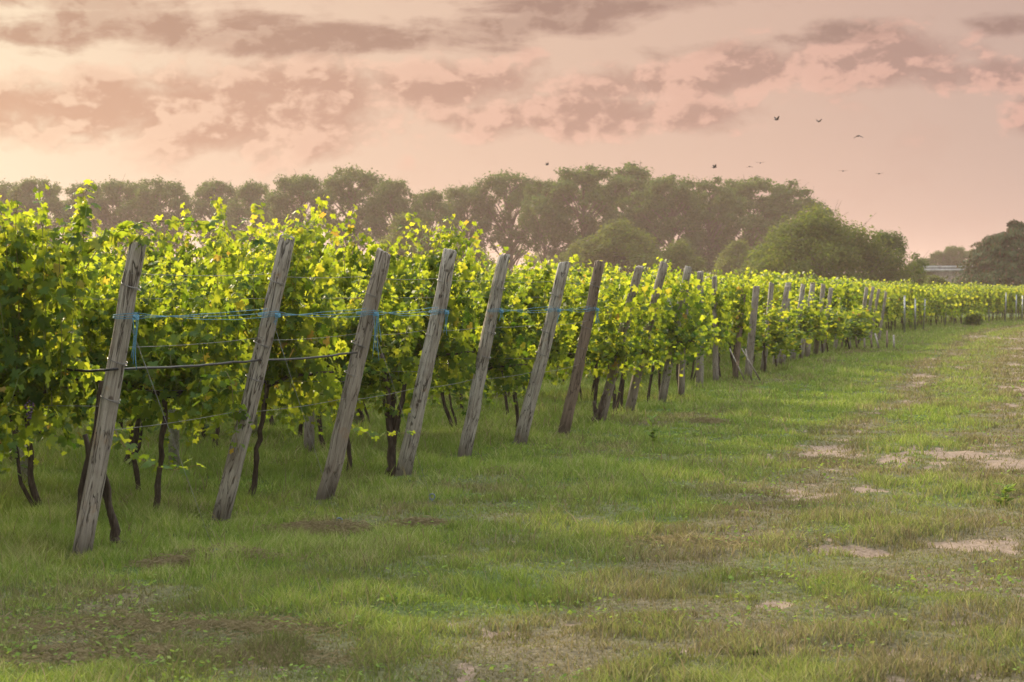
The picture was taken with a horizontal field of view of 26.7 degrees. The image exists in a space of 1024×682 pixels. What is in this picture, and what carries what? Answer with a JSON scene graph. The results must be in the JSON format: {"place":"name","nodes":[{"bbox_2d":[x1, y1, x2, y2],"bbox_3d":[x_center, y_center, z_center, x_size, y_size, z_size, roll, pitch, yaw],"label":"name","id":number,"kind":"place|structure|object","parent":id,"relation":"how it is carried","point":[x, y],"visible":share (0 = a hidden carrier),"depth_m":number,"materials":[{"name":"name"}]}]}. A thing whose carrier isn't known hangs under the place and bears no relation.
{"place":"outdoors","nodes":[
{"label":"outdoors","id":0,"kind":"place"},
{"bbox_2d":[0,313,1023,681],"bbox_3d":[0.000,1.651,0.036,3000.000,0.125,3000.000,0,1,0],"label":"ground","id":1,"kind":"structure","parent":0,"point":[640,603],"depth_m":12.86,"materials":[{"name":"green plant"}]},
{"bbox_2d":[0,178,22,229],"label":"tall tree","id":2,"kind":"object","parent":1,"relation":"on","point":[4,190],"visible":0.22,"depth_m":364.08,"materials":[{"name":"green plant"}]},
{"bbox_2d":[6,176,72,247],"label":"tall tree","id":3,"kind":"object","parent":1,"relation":"on","point":[50,198],"visible":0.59,"depth_m":357.42,"materials":[{"name":"green plant"}]},
{"bbox_2d":[18,206,105,457],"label":"grapevine","id":4,"kind":"object","parent":1,"relation":"on","point":[39,436],"visible":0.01,"depth_m":17.82,"materials":[{"name":"green plant"}]},
{"bbox_2d":[5,231,143,507],"bbox_3d":[-3.576,0.262,16.015,1.694,2.198,1.133,0,1,15],"label":"grapevine","id":5,"kind":"object","parent":1,"relation":"on","point":[93,277],"visible":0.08,"depth_m":15.89,"materials":[{"name":"green plant"}]},
{"bbox_2d":[52,179,111,243],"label":"tall tree","id":6,"kind":"object","parent":1,"relation":"on","point":[71,191],"visible":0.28,"depth_m":368.62,"materials":[{"name":"green plant"}]},
{"bbox_2d":[76,380,103,525],"bbox_3d":[-2.669,0.822,13.627,0.212,1.150,0.109,1,1,22],"label":"vine trunk","id":7,"kind":"object","parent":1,"relation":"on","point":[88,445],"visible":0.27,"depth_m":13.64,"materials":[{"name":"brown plant"}]},
{"bbox_2d":[72,242,145,557],"bbox_3d":[-2.537,0.478,13.499,0.135,2.267,0.157,10,1,-3],"label":"end post","id":8,"kind":"object","parent":1,"relation":"on","point":[96,470],"visible":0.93,"depth_m":13.45,"materials":[{"name":"grey wood"}]},
{"bbox_2d":[113,309,266,369],"bbox_3d":[-2.134,-0.026,14.471,0.185,0.368,2.226,0,1,15],"label":"blue twine","id":9,"kind":"object","parent":8,"relation":"attached to","point":[136,318],"visible":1,"depth_m":13.61,"materials":[{"name":"blue plastic"}]},
{"bbox_2d":[65,352,357,371],"bbox_3d":[-2.039,0.142,15.367,0.395,0.037,4.018,0,1,18],"label":"drip hose","id":10,"kind":"object","parent":8,"relation":"attached to","point":[171,367],"visible":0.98,"depth_m":14.65,"materials":[{"name":"black plastic"}]},
{"bbox_2d":[102,474,127,547],"bbox_3d":[-2.563,1.089,13.853,0.198,0.617,0.101,0,1,12],"label":"vine trunk","id":11,"kind":"object","parent":1,"relation":"on","point":[115,530],"visible":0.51,"depth_m":13.83,"materials":[{"name":"brown plant"}]},
{"bbox_2d":[87,175,152,257],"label":"tall tree","id":12,"kind":"object","parent":1,"relation":"on","point":[113,190],"visible":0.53,"depth_m":364.78,"materials":[{"name":"green plant"}]},
{"bbox_2d":[65,218,183,444],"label":"grapevine","id":13,"kind":"object","parent":1,"relation":"on","point":[148,253],"visible":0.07,"depth_m":22.52,"materials":[{"name":"green plant"}]},
{"bbox_2d":[82,268,209,465],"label":"grapevine","id":14,"kind":"object","parent":1,"relation":"on","point":[141,436],"visible":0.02,"depth_m":20.21,"materials":[{"name":"green plant"}]},
{"bbox_2d":[0,179,294,477],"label":"grapevine","id":15,"kind":"object","parent":1,"relation":"on","point":[35,382],"visible":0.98,"depth_m":13.51,"materials":[{"name":"green plant"}]},
{"bbox_2d":[61,223,251,489],"bbox_3d":[-3.027,0.190,17.679,1.744,2.309,1.200,0,1,7],"label":"grapevine","id":16,"kind":"object","parent":1,"relation":"on","point":[162,287],"visible":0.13,"depth_m":17.60,"materials":[{"name":"green plant"}]},
{"bbox_2d":[116,175,197,259],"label":"tall tree","id":17,"kind":"object","parent":1,"relation":"on","point":[169,193],"visible":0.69,"depth_m":352.62,"materials":[{"name":"green plant"}]},
{"bbox_2d":[168,409,178,467],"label":"row post","id":18,"kind":"object","parent":1,"relation":"on","point":[174,434],"visible":0.01,"depth_m":20.08,"materials":[{"name":"wood"}]},
{"bbox_2d":[151,195,272,447],"bbox_3d":[-3.037,-0.178,22.302,1.432,2.701,1.045,0,1,15],"label":"grapevine","id":19,"kind":"object","parent":1,"relation":"on","point":[188,246],"visible":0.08,"depth_m":22.29,"materials":[{"name":"green plant"}]},
{"bbox_2d":[182,176,249,259],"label":"tall tree","id":20,"kind":"object","parent":1,"relation":"on","point":[207,190],"visible":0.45,"depth_m":365.52,"materials":[{"name":"green plant"}]},
{"bbox_2d":[48,237,415,511],"bbox_3d":[-1.889,0.282,16.789,1.615,2.134,3.611,1,2,35],"label":"grapevine","id":21,"kind":"object","parent":1,"relation":"on","point":[205,380],"visible":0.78,"depth_m":15.74,"materials":[{"name":"green plant"}]},
{"bbox_2d":[158,249,307,435],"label":"grapevine","id":22,"kind":"object","parent":1,"relation":"on","point":[223,421],"visible":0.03,"depth_m":19.87,"materials":[{"name":"green plant"}]},
{"bbox_2d":[224,178,280,254],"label":"tall tree","id":23,"kind":"object","parent":1,"relation":"on","point":[248,195],"visible":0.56,"depth_m":352.15,"materials":[{"name":"green plant"}]},
{"bbox_2d":[212,234,294,521],"bbox_3d":[-1.894,0.388,15.616,0.143,2.381,0.141,13,1,-3],"label":"end post","id":24,"kind":"object","parent":1,"relation":"on","point":[230,480],"visible":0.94,"depth_m":15.58,"materials":[{"name":"grey wood"}]},
{"bbox_2d":[170,202,352,494],"bbox_3d":[-2.007,0.098,17.610,1.519,2.482,1.281,0,1,15],"label":"grapevine","id":25,"kind":"object","parent":1,"relation":"on","point":[277,373],"visible":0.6,"depth_m":17.46,"materials":[{"name":"green plant"}]},
{"bbox_2d":[263,170,333,242],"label":"tall tree","id":26,"kind":"object","parent":1,"relation":"on","point":[302,187],"visible":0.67,"depth_m":326.06,"materials":[{"name":"green plant"}]},
{"bbox_2d":[304,412,314,452],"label":"row post","id":27,"kind":"object","parent":1,"relation":"on","point":[311,431],"visible":0.17,"depth_m":22.06,"materials":[{"name":"grey wood"}]},
{"bbox_2d":[249,194,379,453],"bbox_3d":[-1.975,-0.141,22.081,1.432,2.701,1.045,0,1,15],"label":"grapevine","id":28,"kind":"object","parent":1,"relation":"on","point":[345,283],"visible":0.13,"depth_m":21.95,"materials":[{"name":"green plant"}]},
{"bbox_2d":[310,163,391,253],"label":"tall tree","id":29,"kind":"object","parent":1,"relation":"on","point":[350,196],"visible":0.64,"depth_m":332.68,"materials":[{"name":"green plant"}]},
{"bbox_2d":[316,247,390,500],"bbox_3d":[-1.296,0.388,17.312,0.164,2.324,0.152,13,1,-3],"label":"end post","id":30,"kind":"object","parent":1,"relation":"on","point":[342,426],"visible":0.96,"depth_m":17.26,"materials":[{"name":"grey wood"}]},
{"bbox_2d":[356,307,437,358],"bbox_3d":[-0.932,-0.074,18.330,0.206,0.416,2.281,0,1,12],"label":"blue twine","id":31,"kind":"object","parent":30,"relation":"attached to","point":[376,314],"visible":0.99,"depth_m":17.26,"materials":[{"name":"blue plastic"}]},
{"bbox_2d":[277,262,434,470],"bbox_3d":[-1.465,0.265,19.757,1.480,2.034,1.164,1,1,29],"label":"grapevine","id":32,"kind":"object","parent":1,"relation":"on","point":[374,363],"visible":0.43,"depth_m":19.64,"materials":[{"name":"green plant"}]},
{"bbox_2d":[380,353,406,476],"bbox_3d":[-1.062,0.693,19.567,0.210,1.166,0.196,1,2,36],"label":"vine trunk","id":33,"kind":"object","parent":1,"relation":"on","point":[392,424],"visible":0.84,"depth_m":19.53,"materials":[{"name":"brown plant"}]},
{"bbox_2d":[362,176,434,258],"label":"tall tree","id":34,"kind":"object","parent":1,"relation":"on","point":[390,190],"visible":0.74,"depth_m":323.54,"materials":[{"name":"green plant"}]},
{"bbox_2d":[375,212,443,276],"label":"broad tree","id":35,"kind":"object","parent":1,"relation":"on","point":[394,234],"visible":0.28,"depth_m":273.16,"materials":[{"name":"green plant"}]},
{"bbox_2d":[345,212,486,416],"bbox_3d":[-0.945,-0.047,21.947,1.519,2.555,1.281,0,1,15],"label":"grapevine","id":36,"kind":"object","parent":1,"relation":"on","point":[454,351],"visible":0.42,"depth_m":21.77,"materials":[{"name":"green plant"}]},
{"bbox_2d":[0,414,844,673],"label":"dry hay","id":37,"kind":"object","parent":1,"relation":"on","point":[151,651],"visible":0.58,"depth_m":10.52,"materials":[{"name":"plant"}]},
{"bbox_2d":[395,248,456,476],"bbox_3d":[-0.796,0.321,19.519,0.154,2.358,0.175,12,1,-3],"label":"end post","id":38,"kind":"object","parent":1,"relation":"on","point":[407,454],"visible":0.96,"depth_m":19.46,"materials":[{"name":"grey wood"}]},
{"bbox_2d":[409,187,459,254],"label":"tall tree","id":39,"kind":"object","parent":1,"relation":"on","point":[430,199],"visible":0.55,"depth_m":331.18,"materials":[{"name":"green plant"}]},
{"bbox_2d":[390,256,493,427],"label":"grapevine","id":40,"kind":"object","parent":1,"relation":"on","point":[446,410],"visible":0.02,"depth_m":25.89,"materials":[{"name":"green plant"}]},
{"bbox_2d":[438,181,498,250],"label":"tall tree","id":41,"kind":"object","parent":1,"relation":"on","point":[460,207],"visible":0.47,"depth_m":337.76,"materials":[{"name":"green plant"}]},
{"bbox_2d":[0,322,946,582],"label":"long grass","id":42,"kind":"structure","parent":1,"relation":"on","point":[6,495],"depth_m":20.88,"materials":[{"name":"green plant"}]},
{"bbox_2d":[450,236,497,273],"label":"broad tree","id":43,"kind":"object","parent":1,"relation":"on","point":[477,254],"visible":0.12,"depth_m":268.55,"materials":[{"name":"green plant"}]},
{"bbox_2d":[417,258,537,416],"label":"grapevine","id":44,"kind":"object","parent":1,"relation":"on","point":[500,352],"visible":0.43,"depth_m":23.55,"materials":[{"name":"green plant"}]},
{"bbox_2d":[457,254,509,457],"bbox_3d":[-0.300,0.270,21.661,0.152,2.351,0.138,11,1,-3],"label":"end post","id":45,"kind":"object","parent":1,"relation":"on","point":[468,434],"visible":0.96,"depth_m":21.62,"materials":[{"name":"grey wood"}]},
{"bbox_2d":[462,167,549,273],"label":"tall tree","id":46,"kind":"object","parent":1,"relation":"on","point":[499,184],"visible":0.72,"depth_m":335.50,"materials":[{"name":"green plant"}]},
{"bbox_2d":[0,380,1023,681],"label":"clover","id":47,"kind":"object","parent":1,"relation":"on","point":[570,612],"visible":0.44,"depth_m":11.74,"materials":[{"name":"green plant"}]},
{"bbox_2d":[476,251,559,412],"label":"grapevine","id":48,"kind":"object","parent":1,"relation":"on","point":[546,369],"visible":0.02,"depth_m":28.15,"materials":[{"name":"green plant"}]},
{"bbox_2d":[465,244,583,429],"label":"grapevine","id":49,"kind":"object","parent":1,"relation":"on","point":[535,293],"visible":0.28,"depth_m":25.69,"materials":[{"name":"green plant"}]},
{"bbox_2d":[513,261,569,444],"bbox_3d":[0.298,0.256,23.454,0.165,2.328,0.157,13,1,-3],"label":"end post","id":50,"kind":"object","parent":1,"relation":"on","point":[534,384],"visible":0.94,"depth_m":23.41,"materials":[{"name":"grey wood"}]},
{"bbox_2d":[516,178,566,269],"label":"tall tree","id":51,"kind":"object","parent":1,"relation":"on","point":[538,237],"visible":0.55,"depth_m":320.17,"materials":[{"name":"green plant"}]},
{"bbox_2d":[523,163,632,264],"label":"tall tree","id":52,"kind":"object","parent":1,"relation":"on","point":[567,189],"visible":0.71,"depth_m":315.06,"materials":[{"name":"green plant"}]},
{"bbox_2d":[558,260,604,434],"bbox_3d":[0.805,0.201,25.568,0.147,2.368,0.157,12,1,-3],"label":"end post","id":53,"kind":"object","parent":1,"relation":"on","point":[576,376],"visible":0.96,"depth_m":25.50,"materials":[{"name":"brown wood"}]},
{"bbox_2d":[558,236,605,274],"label":"broad tree","id":54,"kind":"object","parent":1,"relation":"on","point":[573,250],"visible":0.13,"depth_m":254.07,"materials":[{"name":"green plant"}]},
{"bbox_2d":[539,259,653,415],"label":"grapevine","id":55,"kind":"object","parent":1,"relation":"on","point":[607,349],"visible":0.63,"depth_m":27.61,"materials":[{"name":"green plant"}]},
{"bbox_2d":[591,390,607,422],"bbox_3d":[1.081,0.870,27.140,0.153,0.508,0.237,-1,2,-36],"label":"vine trunk","id":56,"kind":"object","parent":1,"relation":"on","point":[598,412],"visible":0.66,"depth_m":27.09,"materials":[{"name":"brown plant"}]},
{"bbox_2d":[569,217,663,276],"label":"broad tree","id":57,"kind":"object","parent":1,"relation":"on","point":[623,244],"visible":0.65,"depth_m":247.87,"materials":[{"name":"green plant"}]},
{"bbox_2d":[566,265,676,410],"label":"grapevine","id":58,"kind":"object","parent":1,"relation":"on","point":[654,341],"visible":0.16,"depth_m":29.71,"materials":[{"name":"green plant"}]},
{"bbox_2d":[602,265,643,420],"bbox_3d":[1.371,0.165,27.901,0.144,2.363,0.144,14,1,-2],"label":"end post","id":59,"kind":"object","parent":1,"relation":"on","point":[637,274],"visible":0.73,"depth_m":27.85,"materials":[{"name":"grey wood"}]},
{"bbox_2d":[577,160,683,273],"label":"tall tree","id":60,"kind":"object","parent":1,"relation":"on","point":[639,176],"visible":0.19,"depth_m":331.07,"materials":[{"name":"green plant"}]},
{"bbox_2d":[625,261,667,411],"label":"end post","id":61,"kind":"object","parent":1,"relation":"on","point":[633,391],"visible":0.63,"depth_m":29.97,"materials":[{"name":"grey wood"}]},
{"bbox_2d":[605,259,708,400],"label":"grapevine","id":62,"kind":"object","parent":1,"relation":"on","point":[689,340],"visible":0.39,"depth_m":32.48,"materials":[{"name":"green plant"}]},
{"bbox_2d":[615,257,711,390],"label":"grapevine","id":63,"kind":"object","parent":1,"relation":"on","point":[696,291],"visible":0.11,"depth_m":33.48,"materials":[{"name":"green plant"}]},
{"bbox_2d":[621,173,714,276],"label":"tall tree","id":64,"kind":"object","parent":1,"relation":"on","point":[656,193],"visible":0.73,"depth_m":319.05,"materials":[{"name":"green plant"}]},
{"bbox_2d":[658,266,691,401],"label":"end post","id":65,"kind":"object","parent":1,"relation":"on","point":[664,387],"visible":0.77,"depth_m":32.69,"materials":[{"name":"grey wood"}]},
{"bbox_2d":[652,238,709,276],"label":"broad tree","id":66,"kind":"object","parent":1,"relation":"on","point":[678,253],"visible":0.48,"depth_m":243.60,"materials":[{"name":"green plant"}]},
{"bbox_2d":[678,269,688,397],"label":"end post","id":67,"kind":"object","parent":1,"relation":"on","point":[681,385],"visible":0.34,"depth_m":33.54,"materials":[{"name":"grey wood"}]},
{"bbox_2d":[644,270,724,385],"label":"grapevine","id":68,"kind":"object","parent":1,"relation":"on","point":[710,331],"visible":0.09,"depth_m":36.94,"materials":[{"name":"green plant"}]},
{"bbox_2d":[696,271,703,388],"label":"end post","id":69,"kind":"object","parent":1,"relation":"on","point":[700,371],"visible":0.27,"depth_m":36.98,"materials":[{"name":"grey wood"}]},
{"bbox_2d":[673,285,736,380],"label":"grapevine","id":70,"kind":"object","parent":1,"relation":"on","point":[724,334],"visible":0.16,"depth_m":39.95,"materials":[{"name":"green plant"}]},
{"bbox_2d":[671,268,753,376],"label":"grapevine","id":71,"kind":"object","parent":1,"relation":"on","point":[735,297],"visible":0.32,"depth_m":41.63,"materials":[{"name":"green plant"}]},
{"bbox_2d":[675,175,755,276],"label":"tall tree","id":72,"kind":"object","parent":1,"relation":"on","point":[727,206],"visible":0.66,"depth_m":323.47,"materials":[{"name":"green plant"}]},
{"bbox_2d":[712,276,718,380],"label":"end post","id":73,"kind":"object","parent":1,"relation":"on","point":[715,350],"visible":0.56,"depth_m":39.99,"materials":[{"name":"grey wood"}]},
{"bbox_2d":[693,269,769,368],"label":"grapevine","id":74,"kind":"object","parent":1,"relation":"on","point":[745,338],"visible":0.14,"depth_m":43.66,"materials":[{"name":"green plant"}]},
{"bbox_2d":[712,237,751,281],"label":"broad tree","id":75,"kind":"object","parent":1,"relation":"on","point":[727,256],"visible":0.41,"depth_m":268.76,"materials":[{"name":"green plant"}]},
{"bbox_2d":[732,284,746,378],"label":"end post","id":76,"kind":"object","parent":1,"relation":"on","point":[735,372],"visible":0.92,"depth_m":41.67,"materials":[{"name":"grey wood"}]},
{"bbox_2d":[704,175,791,272],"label":"tall tree","id":77,"kind":"object","parent":1,"relation":"on","point":[744,189],"visible":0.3,"depth_m":332.99,"materials":[{"name":"green plant"}]},
{"bbox_2d":[744,286,759,377],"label":"end post","id":78,"kind":"object","parent":1,"relation":"on","point":[752,322],"visible":0.8,"depth_m":42.71,"materials":[{"name":"grey wood"}]},
{"bbox_2d":[734,269,791,364],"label":"grapevine","id":79,"kind":"object","parent":1,"relation":"on","point":[765,289],"visible":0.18,"depth_m":49.61,"materials":[{"name":"green plant"}]},
{"bbox_2d":[730,299,803,371],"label":"grapevine","id":80,"kind":"object","parent":1,"relation":"on","point":[782,338],"visible":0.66,"depth_m":45.02,"materials":[{"name":"green plant"}]},
{"bbox_2d":[760,282,773,371],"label":"end post","id":81,"kind":"object","parent":1,"relation":"on","point":[770,291],"visible":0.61,"depth_m":45.70,"materials":[{"name":"grey wood"}]},
{"bbox_2d":[740,320,808,366],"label":"grapevine","id":82,"kind":"object","parent":1,"relation":"on","point":[786,352],"visible":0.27,"depth_m":46.99,"materials":[{"name":"green plant"}]},
{"bbox_2d":[737,179,833,270],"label":"tall tree","id":83,"kind":"object","parent":1,"relation":"on","point":[773,211],"visible":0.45,"depth_m":328.85,"materials":[{"name":"green plant"}]},
{"bbox_2d":[764,295,819,361],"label":"grapevine","id":84,"kind":"object","parent":1,"relation":"on","point":[806,310],"visible":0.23,"depth_m":50.99,"materials":[{"name":"green plant"}]},
{"bbox_2d":[766,278,820,333],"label":"grapevine","id":85,"kind":"object","parent":1,"relation":"on","point":[807,288],"visible":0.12,"depth_m":55.66,"materials":[{"name":"green plant"}]},
{"bbox_2d":[778,292,828,357],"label":"grapevine","id":86,"kind":"object","parent":1,"relation":"on","point":[818,325],"visible":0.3,"depth_m":52.95,"materials":[{"name":"green plant"}]},
{"bbox_2d":[803,277,843,340],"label":"grapevine","id":87,"kind":"object","parent":1,"relation":"on","point":[839,291],"visible":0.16,"depth_m":61.61,"materials":[{"name":"green plant"}]},
{"bbox_2d":[728,197,924,284],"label":"broad tree","id":88,"kind":"object","parent":1,"relation":"on","point":[838,245],"visible":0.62,"depth_m":177.55,"materials":[{"name":"green plant"}]},
{"bbox_2d":[812,302,849,353],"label":"grapevine","id":89,"kind":"object","parent":1,"relation":"on","point":[836,326],"visible":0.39,"depth_m":56.95,"materials":[{"name":"green plant"}]},
{"bbox_2d":[816,301,851,351],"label":"grapevine","id":90,"kind":"object","parent":1,"relation":"on","point":[845,329],"visible":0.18,"depth_m":58.94,"materials":[{"name":"green plant"}]},
{"bbox_2d":[817,276,857,318],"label":"grapevine","id":91,"kind":"object","parent":1,"relation":"on","point":[847,294],"visible":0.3,"depth_m":67.15,"materials":[{"name":"green plant"}]},
{"bbox_2d":[829,313,870,348],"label":"grapevine","id":92,"kind":"object","parent":1,"relation":"on","point":[859,332],"visible":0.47,"depth_m":62.72,"materials":[{"name":"green plant"}]},
{"bbox_2d":[834,304,872,345],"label":"grapevine","id":93,"kind":"object","parent":1,"relation":"on","point":[861,314],"visible":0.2,"depth_m":64.67,"materials":[{"name":"green plant"}]},
{"bbox_2d":[852,304,883,343],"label":"grapevine","id":94,"kind":"object","parent":1,"relation":"on","point":[876,330],"visible":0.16,"depth_m":68.43,"materials":[{"name":"green plant"}]},
{"bbox_2d":[849,227,928,284],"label":"open crowned tree","id":95,"kind":"object","parent":1,"relation":"on","point":[897,242],"visible":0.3,"depth_m":181.17,"materials":[{"name":"green plant"}]},
{"bbox_2d":[888,278,918,329],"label":"grapevine","id":96,"kind":"object","parent":1,"relation":"on","point":[910,289],"visible":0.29,"depth_m":96.94,"materials":[{"name":"green plant"}]},
{"bbox_2d":[919,283,945,325],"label":"grapevine","id":97,"kind":"object","parent":1,"relation":"on","point":[937,306],"visible":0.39,"depth_m":106.23,"materials":[{"name":"green plant"}]},
{"bbox_2d":[926,250,956,265],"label":"tall tree","id":98,"kind":"object","parent":1,"relation":"on","point":[937,255],"visible":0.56,"depth_m":397.81,"materials":[{"name":"green plant"}]},
{"bbox_2d":[932,286,957,321],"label":"grapevine","id":99,"kind":"object","parent":1,"relation":"on","point":[950,306],"visible":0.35,"depth_m":109.93,"materials":[{"name":"green plant"}]},
{"bbox_2d":[941,245,966,265],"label":"tall tree","id":100,"kind":"object","parent":1,"relation":"on","point":[954,251],"visible":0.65,"depth_m":398.55,"materials":[{"name":"green plant"}]},
{"bbox_2d":[963,310,985,325],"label":"bush","id":101,"kind":"object","parent":1,"relation":"on","point":[976,317],"visible":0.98,"depth_m":111.66,"materials":[{"name":"green plant"}]},
{"bbox_2d":[942,219,1023,312],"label":"broad tree","id":102,"kind":"object","parent":1,"relation":"on","point":[1002,261],"visible":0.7,"depth_m":188.10,"materials":[{"name":"plant"}]},
{"bbox_2d":[974,284,994,313],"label":"grapevine","id":103,"kind":"object","parent":1,"relation":"on","point":[990,304],"visible":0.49,"depth_m":122.91,"materials":[{"name":"green plant"}]},
{"bbox_2d":[0,0,1023,273],"label":"sky","id":104,"kind":"structure","parent":0,"point":[437,94],"materials":[{"name":"pink"}]},
{"bbox_2d":[923,266,985,284],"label":"farm building","id":105,"kind":"structure","parent":0,"point":[944,271],"depth_m":234.68,"materials":[{"name":"paint"}]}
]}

